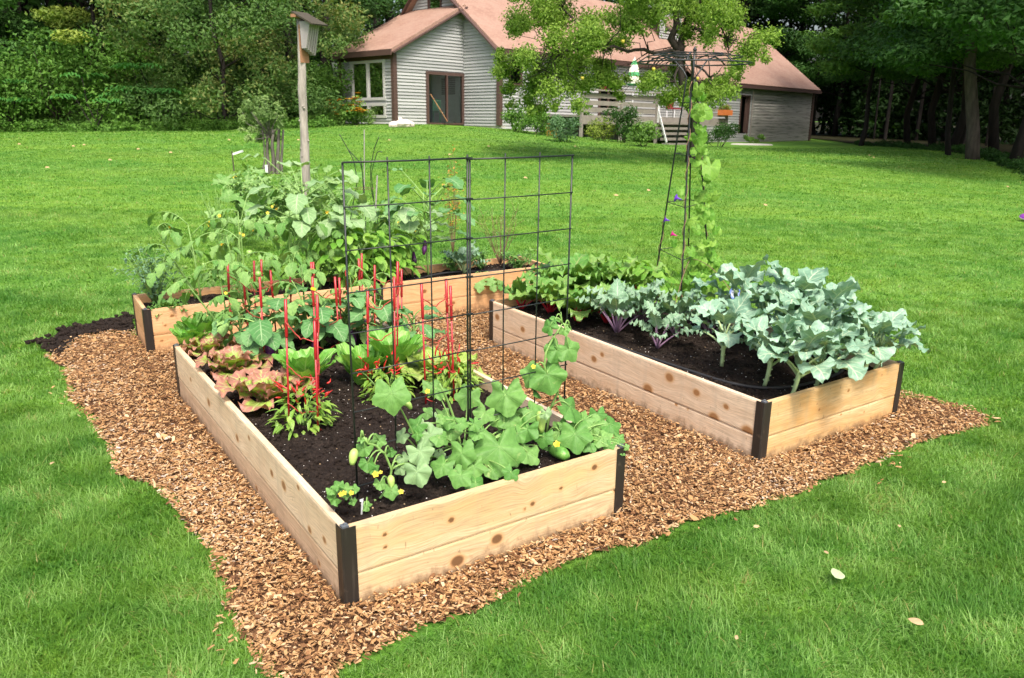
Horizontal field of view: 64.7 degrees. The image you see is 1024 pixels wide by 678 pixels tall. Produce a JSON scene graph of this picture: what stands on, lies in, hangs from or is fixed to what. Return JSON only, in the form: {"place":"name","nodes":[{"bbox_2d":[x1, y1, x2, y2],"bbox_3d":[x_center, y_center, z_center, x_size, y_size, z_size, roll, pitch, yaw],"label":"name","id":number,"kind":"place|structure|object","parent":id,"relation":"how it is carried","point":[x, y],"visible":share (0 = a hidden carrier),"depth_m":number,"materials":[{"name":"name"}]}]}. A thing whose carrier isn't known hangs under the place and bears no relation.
{"place":"outdoors","nodes":[
{"label":"outdoors","id":0,"kind":"place"},
{"bbox_2d":[48,314,132,354],"bbox_3d":[-3.056,-0.041,5.822,0.810,0.026,1.470,1,16,0],"label":"soil strip","id":1,"kind":"object","parent":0,"point":[79,331],"visible":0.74,"depth_m":5.90,"materials":[{"name":"black soil"}]},
{"bbox_2d":[24,311,134,352],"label":"soil clods","id":2,"kind":"object","parent":1,"relation":"on","point":[72,332],"visible":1,"depth_m":5.86,"materials":[{"name":"black soil"}]},
{"bbox_2d":[0,121,1023,677],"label":"lawn","id":3,"kind":"structure","parent":0,"point":[634,157],"depth_m":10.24,"materials":[{"name":"green plant"}]},
{"bbox_2d":[0,9,51,56],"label":"maple tree","id":4,"kind":"object","parent":3,"relation":"on","point":[14,24],"visible":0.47,"depth_m":30.49,"materials":[{"name":"green plant"}]},
{"bbox_2d":[0,53,87,130],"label":"shrub","id":5,"kind":"object","parent":3,"relation":"on","point":[7,83],"visible":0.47,"depth_m":28.55,"materials":[{"name":"green plant"}]},
{"bbox_2d":[0,0,122,119],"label":"maple tree","id":6,"kind":"object","parent":3,"relation":"on","point":[6,6],"visible":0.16,"depth_m":28.99,"materials":[{"name":"green plant"}]},
{"bbox_2d":[0,20,143,128],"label":"shrub","id":7,"kind":"object","parent":3,"relation":"on","point":[57,66],"visible":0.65,"depth_m":28.68,"materials":[{"name":"green plant"}]},
{"bbox_2d":[25,0,157,121],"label":"yellow maple tree","id":8,"kind":"object","parent":3,"relation":"on","point":[74,15],"visible":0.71,"depth_m":29.53,"materials":[{"name":"green plant"}]},
{"bbox_2d":[68,36,208,128],"bbox_3d":[-13.837,-9.563,30.427,5.264,3.479,5.838,-7,18,-25],"label":"shrub","id":9,"kind":"object","parent":3,"relation":"on","point":[129,72],"visible":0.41,"depth_m":29.27,"materials":[{"name":"green plant"}]},
{"bbox_2d":[71,0,250,121],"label":"ash tree","id":10,"kind":"object","parent":3,"relation":"on","point":[163,36],"visible":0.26,"depth_m":29.81,"materials":[{"name":"green plant"}]},
{"bbox_2d":[0,113,336,132],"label":"ground cover","id":11,"kind":"object","parent":3,"relation":"on","point":[209,124],"visible":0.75,"depth_m":28.23,"materials":[{"name":"green plant"}]},
{"bbox_2d":[89,0,312,127],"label":"ash tree","id":12,"kind":"object","parent":3,"relation":"on","point":[250,37],"visible":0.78,"depth_m":27.05,"materials":[{"name":"green plant"}]},
{"bbox_2d":[237,95,288,173],"bbox_3d":[-4.888,-3.939,15.800,1.127,1.613,0.844,1,16,0],"label":"apple tree","id":13,"kind":"object","parent":3,"relation":"on","point":[260,116],"visible":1,"depth_m":15.74,"materials":[{"name":"green plant"}]},
{"bbox_2d":[196,0,374,122],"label":"ash tree","id":14,"kind":"object","parent":3,"relation":"on","point":[339,29],"visible":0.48,"depth_m":28.84,"materials":[{"name":"green plant"}]},
{"bbox_2d":[290,11,327,195],"bbox_3d":[-2.763,-2.901,11.194,0.486,3.051,0.300,10,19,29],"label":"birdhouse","id":15,"kind":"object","parent":3,"relation":"on","point":[308,25],"depth_m":10.97,"materials":[{"name":"grey wood"}]},
{"bbox_2d":[286,57,357,118],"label":"shrub","id":16,"kind":"object","parent":3,"relation":"on","point":[324,78],"visible":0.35,"depth_m":30.54,"materials":[{"name":"green plant"}]},
{"bbox_2d":[240,0,407,88],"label":"maple tree","id":17,"kind":"object","parent":3,"relation":"on","point":[379,9],"visible":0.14,"depth_m":32.60,"materials":[{"name":"green plant"}]},
{"bbox_2d":[331,0,821,141],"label":"house","id":18,"kind":"structure","parent":3,"relation":"on","point":[409,59],"depth_m":31.33,"materials":[{"name":"wood"}]},
{"bbox_2d":[349,59,386,100],"bbox_3d":[-5.388,-9.657,30.189,2.210,1.420,0.070,15,20,42],"label":"window","id":19,"kind":"structure","parent":18,"relation":"in","point":[370,83],"depth_m":30.14,"materials":[{"name":"clear glass"}]},
{"bbox_2d":[425,71,464,124],"bbox_3d":[-2.558,-9.212,30.960,0.101,1.920,1.920,15,20,42],"label":"sliding door","id":20,"kind":"structure","parent":18,"relation":"in","point":[427,73],"depth_m":30.96,"materials":[{"name":"brown glass"}]},
{"bbox_2d":[488,0,785,162],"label":"apple tree","id":21,"kind":"object","parent":3,"relation":"on","point":[587,38],"visible":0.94,"depth_m":18.41,"materials":[{"name":"green plant"}]},
{"bbox_2d":[547,89,728,144],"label":"deck","id":22,"kind":"structure","parent":3,"relation":"on","point":[658,119],"depth_m":33.08,"materials":[{"name":"white paint"}]},
{"bbox_2d":[747,0,884,135],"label":"woodland tree","id":23,"kind":"object","parent":3,"relation":"on","point":[801,66],"visible":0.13,"depth_m":57.79,"materials":[{"name":"green plant"}]},
{"bbox_2d":[801,0,906,145],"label":"lit maple tree","id":24,"kind":"object","parent":3,"relation":"on","point":[833,65],"visible":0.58,"depth_m":37.27,"materials":[{"name":"green plant"}]},
{"bbox_2d":[817,0,1023,143],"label":"woodland tree","id":25,"kind":"object","parent":3,"relation":"on","point":[852,5],"visible":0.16,"depth_m":39.04,"materials":[{"name":"green plant"}]},
{"bbox_2d":[822,0,1023,145],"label":"woodland tree","id":26,"kind":"object","parent":3,"relation":"on","point":[938,90],"visible":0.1,"depth_m":35.61,"materials":[{"name":"green plant"}]},
{"bbox_2d":[830,0,1023,145],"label":"woodland tree","id":27,"kind":"object","parent":3,"relation":"on","point":[854,50],"visible":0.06,"depth_m":33.99,"materials":[{"name":"green plant"}]},
{"bbox_2d":[850,0,1023,144],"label":"woodland tree","id":28,"kind":"object","parent":3,"relation":"on","point":[958,131],"visible":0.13,"depth_m":31.37,"materials":[{"name":"green plant"}]},
{"bbox_2d":[854,139,1023,179],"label":"ground cover","id":29,"kind":"object","parent":3,"relation":"on","point":[1000,158],"visible":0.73,"depth_m":28.50,"materials":[{"name":"green plant"}]},
{"bbox_2d":[860,0,1023,149],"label":"woodland tree","id":30,"kind":"object","parent":3,"relation":"on","point":[993,126],"visible":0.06,"depth_m":28.67,"materials":[{"name":"green plant"}]},
{"bbox_2d":[873,0,1022,154],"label":"lit maple tree","id":31,"kind":"object","parent":3,"relation":"on","point":[1002,58],"visible":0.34,"depth_m":26.09,"materials":[{"name":"green plant"}]},
{"bbox_2d":[884,0,1023,55],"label":"woodland tree","id":32,"kind":"object","parent":3,"relation":"on","point":[956,18],"visible":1,"depth_m":18.60,"materials":[{"name":"green plant"}]},
{"bbox_2d":[964,13,984,159],"bbox_3d":[13.667,-12.661,22.972,7.485,15.399,6.670,-9,19,-29],"label":"leaning tree","id":33,"kind":"object","parent":3,"relation":"on","point":[972,148],"visible":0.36,"depth_m":24.51,"materials":[{"name":"brown plant"}]},
{"bbox_2d":[13,107,1023,159],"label":"forest floor","id":34,"kind":"structure","parent":0,"point":[1004,147],"depth_m":51.77,"materials":[{"name":"green plant"}]},
{"bbox_2d":[1,0,1021,145],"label":"woods","id":35,"kind":"object","parent":34,"relation":"on","point":[887,121],"visible":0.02,"depth_m":53.73,"materials":[{"name":"green plant"}]},
{"bbox_2d":[0,0,1023,144],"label":"woods","id":36,"kind":"object","parent":34,"relation":"on","point":[900,99],"visible":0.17,"depth_m":56.62,"materials":[{"name":"green plant"}]},
{"bbox_2d":[659,0,847,87],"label":"maple tree","id":37,"kind":"object","parent":34,"relation":"on","point":[790,36],"visible":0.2,"depth_m":58.15,"materials":[{"name":"green plant"}]},
{"bbox_2d":[869,0,1023,160],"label":"woodland tree","id":38,"kind":"object","parent":34,"relation":"on","point":[924,53],"visible":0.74,"depth_m":23.82,"materials":[{"name":"green plant"}]},
{"bbox_2d":[44,308,1000,677],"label":"mulch path","id":39,"kind":"structure","parent":0,"point":[436,592],"depth_m":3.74,"materials":[{"name":"brown wood"}]},
{"bbox_2d":[132,255,544,353],"bbox_3d":[-1.183,-0.311,6.393,3.252,0.367,0.530,-9,19,-30],"label":"raised bed","id":40,"kind":"object","parent":39,"relation":"on","point":[153,332],"visible":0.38,"depth_m":6.21,"materials":[{"name":"beige wood"}]},
{"bbox_2d":[143,263,530,308],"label":"bed soil","id":41,"kind":"structure","parent":40,"relation":"in","point":[210,297],"depth_m":6.35,"materials":[{"name":"soil"}]},
{"bbox_2d":[108,239,187,302],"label":"herb bush","id":42,"kind":"object","parent":41,"relation":"on","point":[153,293],"visible":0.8,"depth_m":5.58,"materials":[{"name":"green plant"}]},
{"bbox_2d":[132,211,251,300],"bbox_3d":[-2.288,-0.547,5.601,0.803,0.644,0.592,1,16,0],"label":"tomato plant","id":43,"kind":"object","parent":41,"relation":"on","point":[176,235],"visible":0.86,"depth_m":5.62,"materials":[{"name":"green plant"}]},
{"bbox_2d":[195,192,281,292],"bbox_3d":[-1.988,-0.693,5.943,0.703,0.747,0.630,1,16,0],"label":"tomato plant","id":44,"kind":"object","parent":41,"relation":"on","point":[254,198],"visible":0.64,"depth_m":5.85,"materials":[{"name":"green plant"}]},
{"bbox_2d":[248,187,334,277],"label":"tomato plant","id":45,"kind":"object","parent":41,"relation":"on","point":[281,228],"visible":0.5,"depth_m":6.04,"materials":[{"name":"green plant"}]},
{"bbox_2d":[240,153,361,285],"bbox_3d":[-1.565,-0.893,6.142,0.886,1.012,0.886,1,16,0],"label":"eggplant","id":46,"kind":"object","parent":41,"relation":"on","point":[295,204],"visible":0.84,"depth_m":5.93,"materials":[{"name":"green plant"}]},
{"bbox_2d":[279,213,369,287],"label":"tomato plant","id":47,"kind":"object","parent":41,"relation":"on","point":[335,233],"visible":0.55,"depth_m":6.07,"materials":[{"name":"green plant"}]},
{"bbox_2d":[306,227,383,287],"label":"pepper plant","id":48,"kind":"object","parent":41,"relation":"on","point":[322,245],"visible":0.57,"depth_m":6.08,"materials":[{"name":"green plant"}]},
{"bbox_2d":[307,179,394,271],"bbox_3d":[-1.310,-0.852,6.361,0.815,0.837,0.741,-8,18,-27],"label":"eggplant","id":49,"kind":"object","parent":41,"relation":"on","point":[368,211],"visible":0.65,"depth_m":6.15,"materials":[{"name":"green plant"}]},
{"bbox_2d":[336,227,414,284],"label":"pepper plant","id":50,"kind":"object","parent":41,"relation":"on","point":[381,263],"visible":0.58,"depth_m":6.22,"materials":[{"name":"green plant"}]},
{"bbox_2d":[350,229,427,278],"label":"pepper plant","id":51,"kind":"object","parent":41,"relation":"on","point":[401,252],"visible":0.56,"depth_m":6.36,"materials":[{"name":"green plant"}]},
{"bbox_2d":[369,207,455,276],"bbox_3d":[-0.837,-0.799,6.610,0.689,0.611,0.649,-9,19,-30],"label":"eggplant","id":52,"kind":"object","parent":41,"relation":"on","point":[408,226],"visible":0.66,"depth_m":6.48,"materials":[{"name":"green plant"}]},
{"bbox_2d":[376,168,474,277],"bbox_3d":[-0.704,-0.924,6.566,0.840,0.894,0.822,1,16,0],"label":"eggplant","id":53,"kind":"object","parent":41,"relation":"on","point":[455,181],"visible":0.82,"depth_m":6.51,"materials":[{"name":"green plant"}]},
{"bbox_2d":[173,315,625,611],"bbox_3d":[-0.729,0.403,3.982,1.235,0.367,2.449,-10,20,-33],"label":"raised bed","id":54,"kind":"object","parent":39,"relation":"on","point":[364,559],"visible":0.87,"depth_m":3.02,"materials":[{"name":"brown wood"}]},
{"bbox_2d":[179,211,301,328],"bbox_3d":[-1.572,-0.350,4.732,0.617,0.784,0.525,1,16,0],"label":"tomato plant","id":55,"kind":"object","parent":54,"relation":"in","point":[240,272],"visible":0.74,"depth_m":4.63,"materials":[{"name":"green plant"}]},
{"bbox_2d":[187,330,602,523],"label":"bed soil","id":56,"kind":"structure","parent":54,"relation":"in","point":[319,463],"depth_m":3.47,"materials":[{"name":"soil"}]},
{"bbox_2d":[157,273,256,336],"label":"tomato plant","id":57,"kind":"object","parent":56,"relation":"on","point":[223,329],"visible":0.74,"depth_m":4.63,"materials":[{"name":"green plant"}]},
{"bbox_2d":[181,330,235,357],"bbox_3d":[-1.706,0.045,4.586,0.304,0.152,0.350,-9,19,-29],"label":"red leaf lettuce","id":58,"kind":"object","parent":56,"relation":"on","point":[208,342],"visible":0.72,"depth_m":4.56,"materials":[{"name":"plant"}]},
{"bbox_2d":[193,345,276,379],"bbox_3d":[-1.453,0.134,4.209,0.396,0.178,0.399,1,16,0],"label":"red leaf lettuce","id":59,"kind":"object","parent":56,"relation":"on","point":[229,360],"visible":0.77,"depth_m":4.19,"materials":[{"name":"plant"}]},
{"bbox_2d":[213,312,301,362],"bbox_3d":[-1.388,-0.003,4.454,0.435,0.272,0.451,10,19,30],"label":"eggplant","id":60,"kind":"object","parent":56,"relation":"on","point":[255,336],"visible":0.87,"depth_m":4.29,"materials":[{"name":"green plant"}]},
{"bbox_2d":[214,366,314,411],"bbox_3d":[-1.163,0.239,3.852,0.472,0.185,0.443,1,16,0],"label":"red leaf lettuce","id":61,"kind":"object","parent":56,"relation":"on","point":[262,388],"visible":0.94,"depth_m":3.81,"materials":[{"name":"plant"}]},
{"bbox_2d":[241,284,325,348],"bbox_3d":[-1.340,-0.129,4.754,0.511,0.337,0.482,1,16,0],"label":"eggplant","id":62,"kind":"object","parent":56,"relation":"on","point":[276,304],"visible":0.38,"depth_m":4.64,"materials":[{"name":"green plant"}]},
{"bbox_2d":[259,251,341,345],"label":"tomato plant","id":63,"kind":"object","parent":56,"relation":"on","point":[291,268],"visible":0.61,"depth_m":4.72,"materials":[{"name":"green plant"}]},
{"bbox_2d":[284,295,321,432],"bbox_3d":[-0.906,0.130,3.546,0.167,0.642,0.158,1,16,0],"label":"plant ladder","id":64,"kind":"object","parent":56,"relation":"on","point":[316,344],"visible":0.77,"depth_m":3.50,"materials":[{"name":"red metal"}]},
{"bbox_2d":[264,375,342,439],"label":"chili plant","id":65,"kind":"object","parent":56,"relation":"on","point":[290,424],"visible":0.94,"depth_m":3.56,"materials":[{"name":"green plant"}]},
{"bbox_2d":[271,347,337,386],"bbox_3d":[-1.030,0.154,4.003,0.317,0.219,0.342,1,16,0],"label":"romaine lettuce","id":66,"kind":"object","parent":56,"relation":"on","point":[301,362],"visible":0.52,"depth_m":4.00,"materials":[{"name":"green plant"}]},
{"bbox_2d":[292,298,355,347],"bbox_3d":[-1.079,-0.068,4.704,0.417,0.292,0.428,-8,19,-28],"label":"eggplant","id":67,"kind":"object","parent":56,"relation":"on","point":[338,329],"visible":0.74,"depth_m":4.57,"materials":[{"name":"green plant"}]},
{"bbox_2d":[334,341,390,384],"bbox_3d":[-0.789,0.135,4.144,0.330,0.215,0.285,11,19,30],"label":"romaine lettuce","id":68,"kind":"object","parent":56,"relation":"on","point":[343,353],"visible":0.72,"depth_m":4.13,"materials":[{"name":"green plant"}]},
{"bbox_2d":[323,265,407,343],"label":"tomato plant","id":69,"kind":"object","parent":56,"relation":"on","point":[367,284],"visible":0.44,"depth_m":4.87,"materials":[{"name":"green plant"}]},
{"bbox_2d":[342,290,416,343],"bbox_3d":[-0.786,-0.105,4.766,0.459,0.342,0.445,-6,18,-22],"label":"eggplant","id":70,"kind":"object","parent":56,"relation":"on","point":[357,314],"visible":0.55,"depth_m":4.68,"materials":[{"name":"green plant"}]},
{"bbox_2d":[349,430,416,511],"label":"cucumber plant","id":71,"kind":"object","parent":56,"relation":"on","point":[363,450],"visible":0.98,"depth_m":2.91,"materials":[{"name":"green plant"}]},
{"bbox_2d":[356,350,418,408],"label":"chili plant","id":72,"kind":"object","parent":56,"relation":"on","point":[382,376],"visible":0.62,"depth_m":3.94,"materials":[{"name":"green plant"}]},
{"bbox_2d":[361,325,426,377],"bbox_3d":[-0.619,0.077,4.251,0.340,0.253,0.394,1,16,0],"label":"romaine lettuce","id":73,"kind":"object","parent":56,"relation":"on","point":[405,347],"visible":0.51,"depth_m":4.21,"materials":[{"name":"green plant"}]},
{"bbox_2d":[341,154,471,497],"bbox_3d":[-0.360,0.008,2.946,0.502,1.317,0.014,-11,20,-35],"label":"wire trellis","id":74,"kind":"object","parent":56,"relation":"on","point":[346,260],"visible":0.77,"depth_m":2.88,"materials":[{"name":"black metal"}]},
{"bbox_2d":[420,280,455,403],"bbox_3d":[-0.324,0.035,3.885,0.122,0.647,0.228,9,18,26],"label":"plant ladder","id":75,"kind":"object","parent":56,"relation":"on","point":[450,304],"visible":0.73,"depth_m":3.86,"materials":[{"name":"red metal"}]},
{"bbox_2d":[388,346,490,388],"bbox_3d":[-0.368,0.149,4.183,0.524,0.214,0.461,1,16,0],"label":"frilly lettuce","id":76,"kind":"object","parent":56,"relation":"on","point":[415,367],"visible":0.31,"depth_m":4.17,"materials":[{"name":"green plant"}]},
{"bbox_2d":[420,342,483,403],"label":"chili plant","id":77,"kind":"object","parent":56,"relation":"on","point":[443,381],"visible":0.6,"depth_m":3.97,"materials":[{"name":"green plant"}]},
{"bbox_2d":[371,376,569,493],"bbox_3d":[-0.153,0.357,3.107,0.820,0.585,0.435,-7,18,-23],"label":"cucumber plant","id":78,"kind":"object","parent":56,"relation":"on","point":[505,453],"visible":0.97,"depth_m":3.08,"materials":[{"name":"green plant"}]},
{"bbox_2d":[465,152,573,442],"bbox_3d":[0.030,-0.069,3.224,0.508,1.317,0.015,-11,20,-35],"label":"wire trellis","id":79,"kind":"object","parent":56,"relation":"on","point":[504,235],"visible":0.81,"depth_m":3.15,"materials":[{"name":"black metal"}]},
{"bbox_2d":[520,312,581,444],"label":"cucumber plant","id":80,"kind":"object","parent":79,"relation":"attached to","point":[550,377],"visible":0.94,"depth_m":3.33,"materials":[{"name":"green plant"}]},
{"bbox_2d":[557,406,629,455],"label":"cucumber plant","id":81,"kind":"object","parent":56,"relation":"on","point":[593,431],"visible":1,"depth_m":3.30,"materials":[{"name":"green plant"}]},
{"bbox_2d":[489,289,904,462],"bbox_3d":[0.992,0.095,5.101,1.167,0.367,2.402,-10,20,-33],"label":"raised bed","id":82,"kind":"object","parent":39,"relation":"on","point":[750,425],"visible":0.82,"depth_m":4.26,"materials":[{"name":"yellow wood"}]},
{"bbox_2d":[512,301,873,399],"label":"bed soil","id":83,"kind":"structure","parent":82,"relation":"in","point":[743,364],"depth_m":4.76,"materials":[{"name":"soil"}]},
{"bbox_2d":[508,272,583,312],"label":"chard plant","id":84,"kind":"object","parent":83,"relation":"on","point":[543,281],"visible":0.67,"depth_m":5.50,"materials":[{"name":"green plant"}]},
{"bbox_2d":[523,246,611,289],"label":"chard plant","id":85,"kind":"object","parent":83,"relation":"on","point":[583,263],"visible":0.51,"depth_m":5.90,"materials":[{"name":"green plant"}]},
{"bbox_2d":[540,285,606,322],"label":"chard plant","id":86,"kind":"object","parent":83,"relation":"on","point":[576,305],"visible":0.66,"depth_m":5.28,"materials":[{"name":"green plant"}]},
{"bbox_2d":[547,260,633,288],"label":"chard plant","id":87,"kind":"object","parent":83,"relation":"on","point":[604,268],"visible":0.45,"depth_m":5.78,"materials":[{"name":"green plant"}]},
{"bbox_2d":[575,278,671,332],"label":"kale plant","id":88,"kind":"object","parent":83,"relation":"on","point":[619,301],"visible":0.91,"depth_m":5.07,"materials":[{"name":"green plant"}]},
{"bbox_2d":[629,300,702,348],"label":"kale plant","id":89,"kind":"object","parent":83,"relation":"on","point":[656,321],"visible":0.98,"depth_m":4.85,"materials":[{"name":"green plant"}]},
{"bbox_2d":[635,282,723,333],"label":"kale plant","id":90,"kind":"object","parent":83,"relation":"on","point":[668,302],"visible":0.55,"depth_m":5.09,"materials":[{"name":"green plant"}]},
{"bbox_2d":[636,46,752,299],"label":"trellis tower","id":91,"kind":"structure","parent":83,"relation":"on","point":[666,55],"depth_m":6.01,"materials":[{"name":"black metal"}]},
{"bbox_2d":[657,81,739,303],"bbox_3d":[1.451,-0.984,5.876,0.678,1.710,1.130,1,16,0],"label":"morning glory vine","id":92,"kind":"object","parent":91,"relation":"attached to","point":[708,261],"visible":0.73,"depth_m":6.19,"materials":[{"name":"green plant"}]},
{"bbox_2d":[558,318,844,389],"bbox_3d":[1.083,0.018,4.929,0.883,0.018,1.779,-11,20,-35],"label":"soaker hose","id":93,"kind":"object","parent":83,"relation":"on","point":[750,386],"visible":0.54,"depth_m":4.33,"materials":[{"name":"black rubber"}]},
{"bbox_2d":[674,292,773,366],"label":"broccoli plant","id":94,"kind":"object","parent":83,"relation":"on","point":[740,305],"visible":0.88,"depth_m":4.41,"materials":[{"name":"green plant"}]},
{"bbox_2d":[690,260,766,324],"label":"broccoli plant","id":95,"kind":"object","parent":83,"relation":"on","point":[753,273],"visible":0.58,"depth_m":5.12,"materials":[{"name":"green plant"}]},
{"bbox_2d":[721,313,826,385],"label":"broccoli plant","id":96,"kind":"object","parent":83,"relation":"on","point":[758,325],"visible":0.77,"depth_m":4.09,"materials":[{"name":"green plant"}]},
{"bbox_2d":[747,282,846,354],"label":"broccoli plant","id":97,"kind":"object","parent":83,"relation":"on","point":[774,287],"visible":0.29,"depth_m":4.60,"materials":[{"name":"green plant"}]},
{"bbox_2d":[745,254,856,309],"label":"broccoli plant","id":98,"kind":"object","parent":83,"relation":"on","point":[806,278],"visible":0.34,"depth_m":4.82,"materials":[{"name":"green plant"}]},
{"bbox_2d":[749,317,859,393],"bbox_3d":[1.417,0.098,4.012,0.540,0.426,0.518,16,22,42],"label":"broccoli plant","id":99,"kind":"object","parent":83,"relation":"on","point":[821,372],"visible":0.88,"depth_m":3.90,"materials":[{"name":"green plant"}]},
{"bbox_2d":[765,289,883,360],"bbox_3d":[1.694,-0.022,4.360,0.560,0.469,0.657,-8,18,-27],"label":"broccoli plant","id":100,"kind":"object","parent":83,"relation":"on","point":[821,313],"visible":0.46,"depth_m":4.31,"materials":[{"name":"green plant"}]},
{"bbox_2d":[769,276,880,323],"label":"broccoli plant","id":101,"kind":"object","parent":83,"relation":"on","point":[849,287],"visible":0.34,"depth_m":4.56,"materials":[{"name":"green plant"}]},
{"bbox_2d":[771,315,882,385],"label":"broccoli plant","id":102,"kind":"object","parent":83,"relation":"on","point":[854,366],"visible":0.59,"depth_m":4.01,"materials":[{"name":"green plant"}]},
{"bbox_2d":[840,292,930,367],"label":"broccoli plant","id":103,"kind":"object","parent":83,"relation":"on","point":[883,354],"visible":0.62,"depth_m":4.25,"materials":[{"name":"green plant"}]},
{"bbox_2d":[860,308,921,368],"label":"broccoli plant","id":104,"kind":"object","parent":83,"relation":"on","point":[900,313],"visible":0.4,"depth_m":4.41,"materials":[{"name":"green plant"}]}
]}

